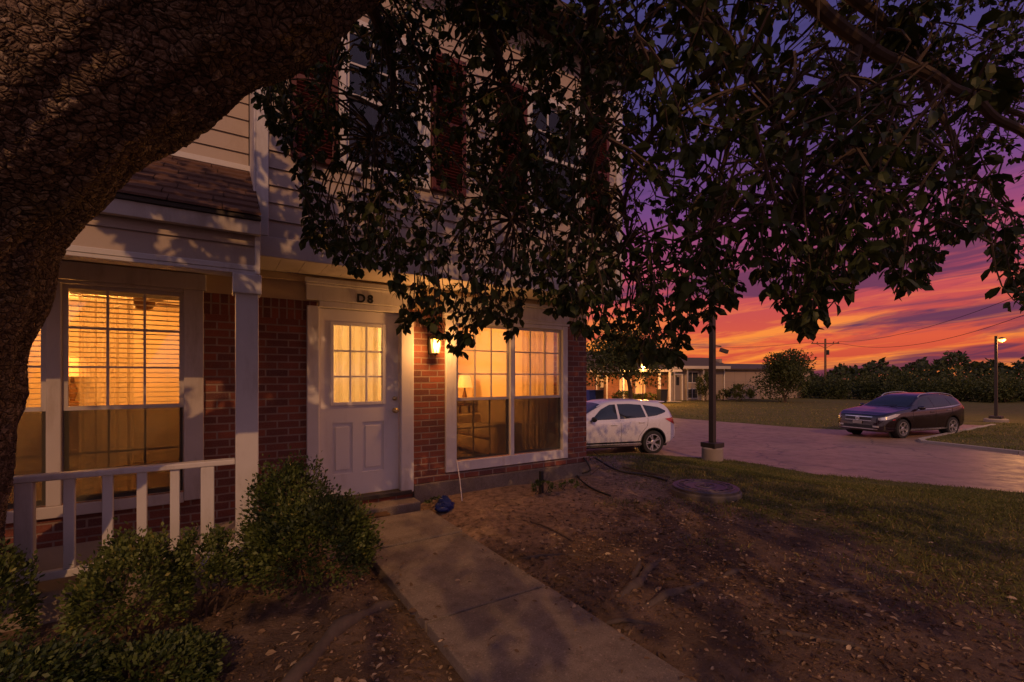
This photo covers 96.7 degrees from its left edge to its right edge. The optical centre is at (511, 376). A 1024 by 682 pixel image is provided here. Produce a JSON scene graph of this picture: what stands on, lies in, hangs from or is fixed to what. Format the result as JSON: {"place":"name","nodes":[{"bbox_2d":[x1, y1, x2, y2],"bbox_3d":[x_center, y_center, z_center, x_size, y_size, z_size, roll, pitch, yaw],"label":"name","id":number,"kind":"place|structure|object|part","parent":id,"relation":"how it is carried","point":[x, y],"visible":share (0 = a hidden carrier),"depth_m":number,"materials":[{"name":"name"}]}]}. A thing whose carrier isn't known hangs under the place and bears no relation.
{"place":"outdoors","nodes":[
{"label":"outdoors","id":0,"kind":"place"},
{"bbox_2d":[69,356,78,402],"bbox_3d":[-6.097,0.047,6.313,0.368,0.644,0.368,0,0,-33],"label":"table lamp","id":1,"kind":"object","parent":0,"point":[73,390],"visible":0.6,"depth_m":6.27,"materials":[{"name":"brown wood"}]},
{"bbox_2d":[458,375,472,397],"bbox_3d":[-0.936,0.259,9.008,0.320,0.560,0.320,0,0,-33],"label":"table lamp","id":2,"kind":"object","parent":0,"point":[464,382],"visible":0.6,"depth_m":8.91,"materials":[{"name":"beige fabric"}]},
{"bbox_2d":[318,509,695,681],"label":"path","id":3,"kind":"structure","parent":0,"point":[470,620],"depth_m":2.81,"materials":[{"name":"concrete"}]},
{"bbox_2d":[0,387,1023,681],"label":"ground","id":4,"kind":"structure","parent":0,"point":[506,499],"depth_m":3.21,"materials":[{"name":"soil"}]},
{"bbox_2d":[0,536,46,672],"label":"boxwood","id":5,"kind":"object","parent":4,"relation":"on","point":[24,600],"visible":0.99,"depth_m":2.37,"materials":[{"name":"green plant"}]},
{"bbox_2d":[0,623,132,681],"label":"ground shrub","id":6,"kind":"object","parent":4,"relation":"on","point":[54,655],"visible":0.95,"depth_m":2.01,"materials":[{"name":"green plant"}]},
{"bbox_2d":[52,517,201,651],"bbox_3d":[-2.131,1.159,2.560,0.645,0.757,0.594,0,0,-33],"label":"boxwood","id":7,"kind":"object","parent":4,"relation":"on","point":[152,555],"visible":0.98,"depth_m":2.47,"materials":[{"name":"green plant"}]},
{"bbox_2d":[56,621,233,681],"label":"ground shrub","id":8,"kind":"object","parent":4,"relation":"on","point":[195,643],"visible":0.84,"depth_m":2.17,"materials":[{"name":"green plant"}]},
{"bbox_2d":[159,518,246,622],"bbox_3d":[-1.917,1.215,2.842,0.473,0.642,0.478,0,0,-33],"label":"boxwood","id":9,"kind":"object","parent":4,"relation":"on","point":[215,565],"visible":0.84,"depth_m":2.79,"materials":[{"name":"green plant"}]},
{"bbox_2d":[235,444,337,580],"bbox_3d":[-1.645,1.013,3.363,0.751,1.047,0.476,0,0,-33],"label":"boxwood","id":10,"kind":"object","parent":4,"relation":"on","point":[289,475],"visible":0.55,"depth_m":3.29,"materials":[{"name":"green plant"}]},
{"bbox_2d":[225,483,384,606],"bbox_3d":[-1.404,1.140,3.167,1.018,0.796,0.902,0,0,-33],"label":"boxwood","id":11,"kind":"object","parent":4,"relation":"on","point":[356,539],"visible":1,"depth_m":2.99,"materials":[{"name":"green plant"}]},
{"bbox_2d":[0,0,660,632],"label":"townhouse","id":12,"kind":"structure","parent":4,"relation":"on","point":[206,228],"depth_m":4.45,"materials":[{"name":"brick"}]},
{"bbox_2d":[26,330,40,404],"bbox_3d":[-4.223,0.142,3.604,0.810,1.815,0.052,0,0,-33],"label":"venetian blind","id":13,"kind":"object","parent":12,"relation":"attached to","point":[35,372],"depth_m":3.77,"materials":[{"name":"white paint"}]},
{"bbox_2d":[6,260,205,523],"bbox_3d":[-3.803,0.102,3.713,2.175,2.105,0.111,0,0,-32],"label":"window","id":14,"kind":"structure","parent":12,"relation":"in","point":[54,436],"depth_m":3.92,"materials":[{"name":"paint"}]},
{"bbox_2d":[79,294,133,405],"bbox_3d":[-3.711,0.150,4.169,0.380,2.100,0.043,0,0,-33],"label":"curtain","id":15,"kind":"object","parent":12,"relation":"hanging from","point":[88,396],"visible":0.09,"depth_m":4.17,"materials":[{"name":"beige fabric"}]},
{"bbox_2d":[1,458,234,594],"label":"porch railing","id":16,"kind":"object","parent":12,"relation":"on","point":[25,511],"visible":0.62,"depth_m":3.04,"materials":[{"name":"white paint"}]},
{"bbox_2d":[69,288,178,403],"bbox_3d":[-3.447,0.142,4.099,0.790,1.815,0.052,0,0,-33],"label":"venetian blind","id":17,"kind":"object","parent":12,"relation":"attached to","point":[120,294],"visible":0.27,"depth_m":4.08,"materials":[{"name":"white paint"}]},
{"bbox_2d":[69,292,178,309],"bbox_3d":[-4.179,-0.885,5.163,1.054,0.270,1.054,0,0,-13],"label":"ceiling fan","id":18,"kind":"object","parent":12,"relation":"hanging from","point":[148,303],"visible":0.25,"depth_m":5.11,"materials":[{"name":"brown wood"}]},
{"bbox_2d":[334,325,377,401],"bbox_3d":[-1.792,-0.133,5.149,0.560,0.945,0.043,0,0,-33],"label":"door curtain","id":19,"kind":"object","parent":12,"relation":"hanging from","point":[341,363],"depth_m":5.15,"materials":[{"name":"beige fabric"}]},
{"bbox_2d":[319,308,398,494],"bbox_3d":[-1.691,0.293,5.083,0.876,2.043,0.119,0,0,-32],"label":"door","id":20,"kind":"structure","parent":12,"relation":"in","point":[359,441],"depth_m":5.09,"materials":[{"name":"paint"}]},
{"bbox_2d":[338,20,429,190],"bbox_3d":[-1.260,-2.675,4.537,0.910,1.470,0.108,0,0,-32],"label":"window","id":21,"kind":"structure","parent":12,"relation":"in","point":[359,60],"depth_m":4.47,"materials":[{"name":"grey glass"}]},
{"bbox_2d":[428,334,441,355],"bbox_3d":[-0.919,-0.395,5.428,0.170,0.320,0.194,0,0,-33],"label":"wall lantern","id":22,"kind":"object","parent":12,"relation":"attached to","point":[433,348],"depth_m":5.40,"materials":[{"name":"glass"}]},
{"bbox_2d":[441,295,568,472],"bbox_3d":[-0.027,0.095,6.119,2.010,2.170,0.190,0,0,-32],"label":"window","id":23,"kind":"structure","parent":12,"relation":"in","point":[508,425],"depth_m":6.09,"materials":[{"name":"white paint"}]},
{"bbox_2d":[522,330,547,395],"bbox_3d":[0.342,0.150,6.704,0.460,2.100,0.043,0,0,-33],"label":"curtain","id":24,"kind":"object","parent":12,"relation":"hanging from","point":[537,363],"visible":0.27,"depth_m":6.70,"materials":[{"name":"fabric"}]},
{"bbox_2d":[528,91,585,223],"bbox_3d":[0.540,-2.675,5.685,0.910,1.470,0.108,0,0,-32],"label":"window","id":25,"kind":"structure","parent":12,"relation":"in","point":[551,120],"depth_m":5.66,"materials":[{"name":"grey glass"}]},
{"bbox_2d":[365,511,389,517],"bbox_3d":[-1.663,1.470,4.750,0.720,0.016,0.260,0,0,-33],"label":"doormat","id":26,"kind":"object","parent":4,"relation":"on","point":[380,514],"visible":0.24,"depth_m":4.82,"materials":[{"name":"brown fabric"}]},
{"bbox_2d":[423,495,449,503],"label":"weed clump","id":27,"kind":"object","parent":4,"relation":"on","point":[430,501],"visible":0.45,"depth_m":5.22,"materials":[{"name":"green plant"}]},
{"bbox_2d":[434,495,454,511],"bbox_3d":[-0.757,1.419,5.120,0.197,0.170,0.260,0,0,35],"label":"plastic bag","id":28,"kind":"object","parent":4,"relation":"on","point":[444,503],"visible":1,"depth_m":5.06,"materials":[{"name":"blue plastic"}]},
{"bbox_2d":[456,459,461,500],"bbox_3d":[-0.630,1.241,5.465,0.019,0.426,0.364,0,0,-17],"label":"rod","id":29,"kind":"object","parent":4,"relation":"on","point":[459,479],"visible":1,"depth_m":5.46,"materials":[{"name":"white paint"}]},
{"bbox_2d":[0,0,1023,681],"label":"oak tree","id":30,"kind":"object","parent":4,"relation":"on","point":[102,102],"visible":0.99,"depth_m":1.93,"materials":[{"name":"green plant"}]},
{"bbox_2d":[539,471,543,493],"bbox_3d":[0.371,1.375,5.761,0.044,0.350,0.044,0,0,-33],"label":"stake","id":31,"kind":"object","parent":4,"relation":"on","point":[541,475],"visible":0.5,"depth_m":5.74,"materials":[{"name":"black plastic"}]},
{"bbox_2d":[530,479,556,494],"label":"weed clump","id":32,"kind":"object","parent":4,"relation":"on","point":[538,483],"visible":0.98,"depth_m":5.68,"materials":[{"name":"green plant"}]},
{"bbox_2d":[529,521,572,540],"bbox_3d":[0.375,1.493,4.428,0.037,0.023,0.660,0,0,-33],"label":"branch","id":33,"kind":"object","parent":4,"relation":"on","point":[552,530],"visible":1,"depth_m":4.41,"materials":[{"name":"brown plant"}]},
{"bbox_2d":[99,455,1023,681],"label":"leaf litter","id":34,"kind":"object","parent":4,"relation":"on","point":[353,678],"visible":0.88,"depth_m":3.00,"materials":[{"name":"brown plant"}]},
{"bbox_2d":[558,479,579,489],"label":"weed clump","id":35,"kind":"object","parent":4,"relation":"on","point":[571,481],"visible":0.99,"depth_m":5.94,"materials":[{"name":"green plant"}]},
{"bbox_2d":[586,390,595,400],"bbox_3d":[5.753,1.524,32.995,0.640,1.068,0.730,0,0,-11],"label":"trash bin","id":36,"kind":"object","parent":4,"relation":"on","point":[590,394],"visible":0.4,"depth_m":32.71,"materials":[{"name":"plastic"}]},
{"bbox_2d":[577,457,610,495],"bbox_3d":[1.084,1.345,6.203,0.222,0.305,1.113,0,0,-4],"label":"hose","id":37,"kind":"object","parent":4,"relation":"on","point":[587,485],"visible":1,"depth_m":6.31,"materials":[{"name":"black plastic"}]},
{"bbox_2d":[595,390,603,398],"bbox_3d":[6.237,1.524,32.995,0.640,1.068,0.730,0,0,-11],"label":"trash bin","id":38,"kind":"object","parent":4,"relation":"on","point":[599,394],"visible":0.48,"depth_m":32.69,"materials":[{"name":"black plastic"}]},
{"bbox_2d":[611,389,638,398],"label":"bush","id":39,"kind":"object","parent":4,"relation":"on","point":[620,394],"visible":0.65,"depth_m":35.25,"materials":[{"name":"green plant"}]},
{"bbox_2d":[589,457,666,481],"bbox_3d":[1.574,1.357,6.795,0.611,0.265,1.337,0,0,-40],"label":"hose","id":40,"kind":"object","parent":4,"relation":"on","point":[623,471],"visible":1,"depth_m":6.83,"materials":[{"name":"black plastic"}]},
{"bbox_2d":[586,323,678,398],"bbox_3d":[7.271,-0.721,30.456,6.704,6.008,6.396,0,0,-33],"label":"shade tree","id":41,"kind":"object","parent":4,"relation":"on","point":[608,356],"visible":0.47,"depth_m":29.72,"materials":[{"name":"green plant"}]},
{"bbox_2d":[586,352,681,401],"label":"house","id":42,"kind":"structure","parent":4,"relation":"on","point":[609,388],"depth_m":37.56,"materials":[{"name":"brick"}]},
{"bbox_2d":[619,376,631,390],"bbox_3d":[9.397,0.685,37.728,1.090,1.390,0.048,0,0,-11],"label":"window","id":43,"kind":"structure","parent":42,"relation":"in","point":[620,381],"depth_m":37.71,"materials":[{"name":"glass"}]},
{"bbox_2d":[635,377,644,393],"bbox_3d":[10.694,0.760,37.986,0.940,1.440,0.048,0,0,-11],"label":"window","id":44,"kind":"structure","parent":42,"relation":"in","point":[638,389],"depth_m":37.97,"materials":[{"name":"glass"}]},
{"bbox_2d":[641,364,644,399],"bbox_3d":[9.901,0.597,34.400,0.307,3.126,0.315,0,0,-33],"label":"globe lamp","id":45,"kind":"object","parent":4,"relation":"on","point":[642,383],"visible":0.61,"depth_m":34.37,"materials":[{"name":"orange"}]},
{"bbox_2d":[623,466,669,477],"bbox_3d":[1.980,1.443,6.842,0.145,0.066,0.785,0,0,-44],"label":"branch","id":46,"kind":"object","parent":4,"relation":"on","point":[646,472],"visible":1,"depth_m":6.73,"materials":[{"name":"brown plant"}]},
{"bbox_2d":[638,391,656,399],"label":"bush","id":47,"kind":"object","parent":4,"relation":"on","point":[646,396],"visible":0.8,"depth_m":35.76,"materials":[{"name":"green plant"}]},
{"bbox_2d":[656,389,667,402],"bbox_3d":[11.536,1.524,34.995,0.640,1.068,0.730,0,0,-11],"label":"trash bin","id":48,"kind":"object","parent":4,"relation":"on","point":[661,394],"visible":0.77,"depth_m":34.73,"materials":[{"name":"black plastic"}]},
{"bbox_2d":[662,358,730,400],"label":"house","id":49,"kind":"structure","parent":4,"relation":"on","point":[683,383],"depth_m":39.06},
{"bbox_2d":[688,388,697,398],"bbox_3d":[15.489,1.485,39.110,1.140,0.890,0.048,0,0,-15],"label":"window","id":50,"kind":"structure","parent":49,"relation":"in","point":[692,393],"depth_m":39.09,"materials":[{"name":"paint"}]},
{"bbox_2d":[688,372,698,382],"bbox_3d":[15.487,0.085,39.108,1.240,0.990,0.048,0,0,-15],"label":"window","id":51,"kind":"structure","parent":49,"relation":"in","point":[691,375],"depth_m":39.09,"materials":[{"name":"glass"}]},
{"bbox_2d":[695,371,708,401],"bbox_3d":[15.654,0.772,37.056,1.691,2.656,1.598,0,0,-33],"label":"bush","id":52,"kind":"object","parent":4,"relation":"on","point":[704,387],"visible":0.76,"depth_m":36.86,"materials":[{"name":"green plant"}]},
{"bbox_2d":[670,479,741,502],"bbox_3d":[2.464,1.479,5.801,0.840,0.195,0.840,0,0,-33],"label":"manhole","id":53,"kind":"object","parent":4,"relation":"on","point":[706,490],"visible":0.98,"depth_m":5.58,"materials":[{"name":"concrete"}]},
{"bbox_2d":[700,212,728,461],"bbox_3d":[5.023,-0.899,11.405,0.709,6.660,0.510,0,0,-33],"label":"street lamp","id":54,"kind":"object","parent":4,"relation":"on","point":[712,449],"visible":0.62,"depth_m":11.35,"materials":[{"name":"metal"}]},
{"bbox_2d":[716,388,731,400],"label":"bush","id":55,"kind":"object","parent":4,"relation":"on","point":[721,394],"visible":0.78,"depth_m":38.41,"materials":[{"name":"green plant"}]},
{"bbox_2d":[726,382,755,401],"bbox_3d":[18.853,1.287,37.453,2.443,1.624,2.165,0,0,-33],"label":"bush","id":56,"kind":"object","parent":4,"relation":"on","point":[738,386],"visible":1,"depth_m":36.96,"materials":[{"name":"green plant"}]},
{"bbox_2d":[725,364,815,399],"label":"warehouse","id":57,"kind":"structure","parent":4,"relation":"on","point":[740,373],"depth_m":41.25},
{"bbox_2d":[746,348,816,401],"bbox_3d":[21.643,-0.049,36.112,4.547,4.518,5.072,0,0,-33],"label":"round tree","id":58,"kind":"object","parent":4,"relation":"on","point":[788,370],"visible":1,"depth_m":35.53,"materials":[{"name":"green plant"}]},
{"bbox_2d":[797,376,827,398],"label":"hedge tree","id":59,"kind":"object","parent":4,"relation":"on","point":[812,385],"visible":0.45,"depth_m":43.14,"materials":[{"name":"green plant"}]},
{"bbox_2d":[811,339,839,383],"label":"utility pole","id":60,"kind":"object","parent":4,"relation":"on","point":[826,352],"visible":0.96,"depth_m":61.95,"materials":[{"name":"brown wood"}]},
{"bbox_2d":[602,333,805,347],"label":"overhead wire","id":61,"kind":"object","parent":60,"relation":"attached to","point":[739,347],"visible":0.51,"depth_m":66.20,"materials":[{"name":"black plastic"}]},
{"bbox_2d":[838,297,1013,341],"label":"overhead wire","id":62,"kind":"object","parent":60,"relation":"attached to","point":[929,326],"visible":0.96,"depth_m":44.31,"materials":[{"name":"black plastic"}]},
{"bbox_2d":[833,315,1022,346],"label":"overhead wire","id":63,"kind":"object","parent":60,"relation":"attached to","point":[942,339],"visible":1,"depth_m":41.93,"materials":[{"name":"black plastic"}]},
{"bbox_2d":[810,373,840,396],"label":"hedge tree","id":64,"kind":"object","parent":4,"relation":"on","point":[820,379],"visible":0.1,"depth_m":46.70,"materials":[{"name":"green plant"}]},
{"bbox_2d":[811,375,866,399],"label":"hedge tree","id":65,"kind":"object","parent":4,"relation":"on","point":[833,389],"visible":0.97,"depth_m":41.42,"materials":[{"name":"green plant"}]},
{"bbox_2d":[838,370,884,396],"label":"hedge tree","id":66,"kind":"object","parent":4,"relation":"on","point":[863,377],"visible":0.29,"depth_m":44.75,"materials":[{"name":"green plant"}]},
{"bbox_2d":[854,380,903,399],"bbox_3d":[32.257,1.256,40.061,3.156,2.027,3.790,0,0,-33],"label":"hedge tree","id":67,"kind":"object","parent":4,"relation":"on","point":[876,390],"visible":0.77,"depth_m":39.71,"materials":[{"name":"green plant"}]},
{"bbox_2d":[878,370,923,391],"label":"hedge tree","id":68,"kind":"object","parent":4,"relation":"on","point":[903,380],"visible":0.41,"depth_m":42.45,"materials":[{"name":"green plant"}]},
{"bbox_2d":[810,350,1023,383],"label":"woods","id":69,"kind":"object","parent":4,"relation":"on","point":[941,366],"visible":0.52,"depth_m":88.45,"materials":[{"name":"green plant"}]},
{"bbox_2d":[902,376,952,394],"bbox_3d":[35.348,1.121,39.000,3.320,2.298,3.878,0,0,5],"label":"hedge tree","id":70,"kind":"object","parent":4,"relation":"on","point":[921,387],"visible":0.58,"depth_m":38.34,"materials":[{"name":"green plant"}]},
{"bbox_2d":[907,368,983,398],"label":"hedge tree","id":71,"kind":"object","parent":4,"relation":"on","point":[945,375],"visible":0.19,"depth_m":41.53,"materials":[{"name":"green plant"}]},
{"bbox_2d":[926,373,1002,401],"bbox_3d":[37.286,0.979,38.330,4.822,2.586,4.438,0,0,2],"label":"hedge tree","id":72,"kind":"object","parent":4,"relation":"on","point":[963,390],"visible":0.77,"depth_m":37.73,"materials":[{"name":"green plant"}]},
{"bbox_2d":[961,368,1015,399],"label":"hedge tree","id":73,"kind":"object","parent":4,"relation":"on","point":[986,375],"visible":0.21,"depth_m":40.74,"materials":[{"name":"green plant"}]},
{"bbox_2d":[968,376,1023,402],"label":"hedge tree","id":74,"kind":"object","parent":4,"relation":"on","point":[1008,389],"visible":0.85,"depth_m":35.80,"materials":[{"name":"green plant"}]},
{"bbox_2d":[983,336,1008,422],"bbox_3d":[21.694,0.262,20.400,0.816,4.150,0.816,0,0,-33],"label":"street lamp","id":75,"kind":"object","parent":4,"relation":"on","point":[995,418],"visible":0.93,"depth_m":20.36,"materials":[{"name":"metal"}]},
{"bbox_2d":[1009,374,1023,401],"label":"hedge tree","id":76,"kind":"object","parent":4,"relation":"on","point":[1022,399],"visible":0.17,"depth_m":37.70,"materials":[{"name":"green plant"}]},
{"bbox_2d":[114,474,1020,681],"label":"pebbles","id":77,"kind":"object","parent":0,"point":[705,649],"visible":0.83,"depth_m":3.16,"materials":[{"name":"stone"}]},
{"bbox_2d":[543,400,1023,649],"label":"grass","id":78,"kind":"structure","parent":0,"point":[769,476],"depth_m":5.45,"materials":[{"name":"green plant"}]},
{"bbox_2d":[562,0,1023,379],"label":"sky","id":79,"kind":"structure","parent":0,"point":[959,290],"materials":[{"name":"purple"}]},
{"bbox_2d":[586,418,1023,492],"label":"road","id":80,"kind":"structure","parent":0,"point":[910,457],"depth_m":12.39,"materials":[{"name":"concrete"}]},
{"bbox_2d":[586,398,674,452],"bbox_3d":[2.567,1.490,13.556,4.426,1.633,2.193,0,0,-16],"label":"parked car","id":81,"kind":"object","parent":80,"relation":"on","point":[646,426],"visible":0.64,"depth_m":12.95,"materials":[{"name":"white paint"}]},
{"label":"side window","id":82,"kind":"part","parent":81,"relation":"part of","materials":[{"name":"black glass"}]},
{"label":"side window","id":83,"kind":"part","parent":81,"relation":"part of","materials":[{"name":"black glass"}]},
{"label":"side window","id":84,"kind":"part","parent":81,"relation":"part of","materials":[{"name":"black glass"}]},
{"bbox_2d":[838,391,963,437],"bbox_3d":[14.397,1.372,16.830,4.627,1.654,2.191,0,0,-18],"label":"parked car","id":85,"kind":"object","parent":80,"relation":"on","point":[902,414],"visible":0.99,"depth_m":16.15,"materials":[{"name":"paint"}]},
{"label":"side window","id":86,"kind":"part","parent":85,"relation":"part of","materials":[{"name":"black glass"}]},
{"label":"side window","id":87,"kind":"part","parent":85,"relation":"part of","materials":[{"name":"black glass"}]},
{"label":"side window","id":88,"kind":"part","parent":85,"relation":"part of","materials":[{"name":"black glass"}]},
{"bbox_2d":[918,424,1023,453],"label":"kerb","id":89,"kind":"structure","parent":80,"relation":"on","point":[922,440],"depth_m":13.40,"materials":[{"name":"concrete"}]}
]}

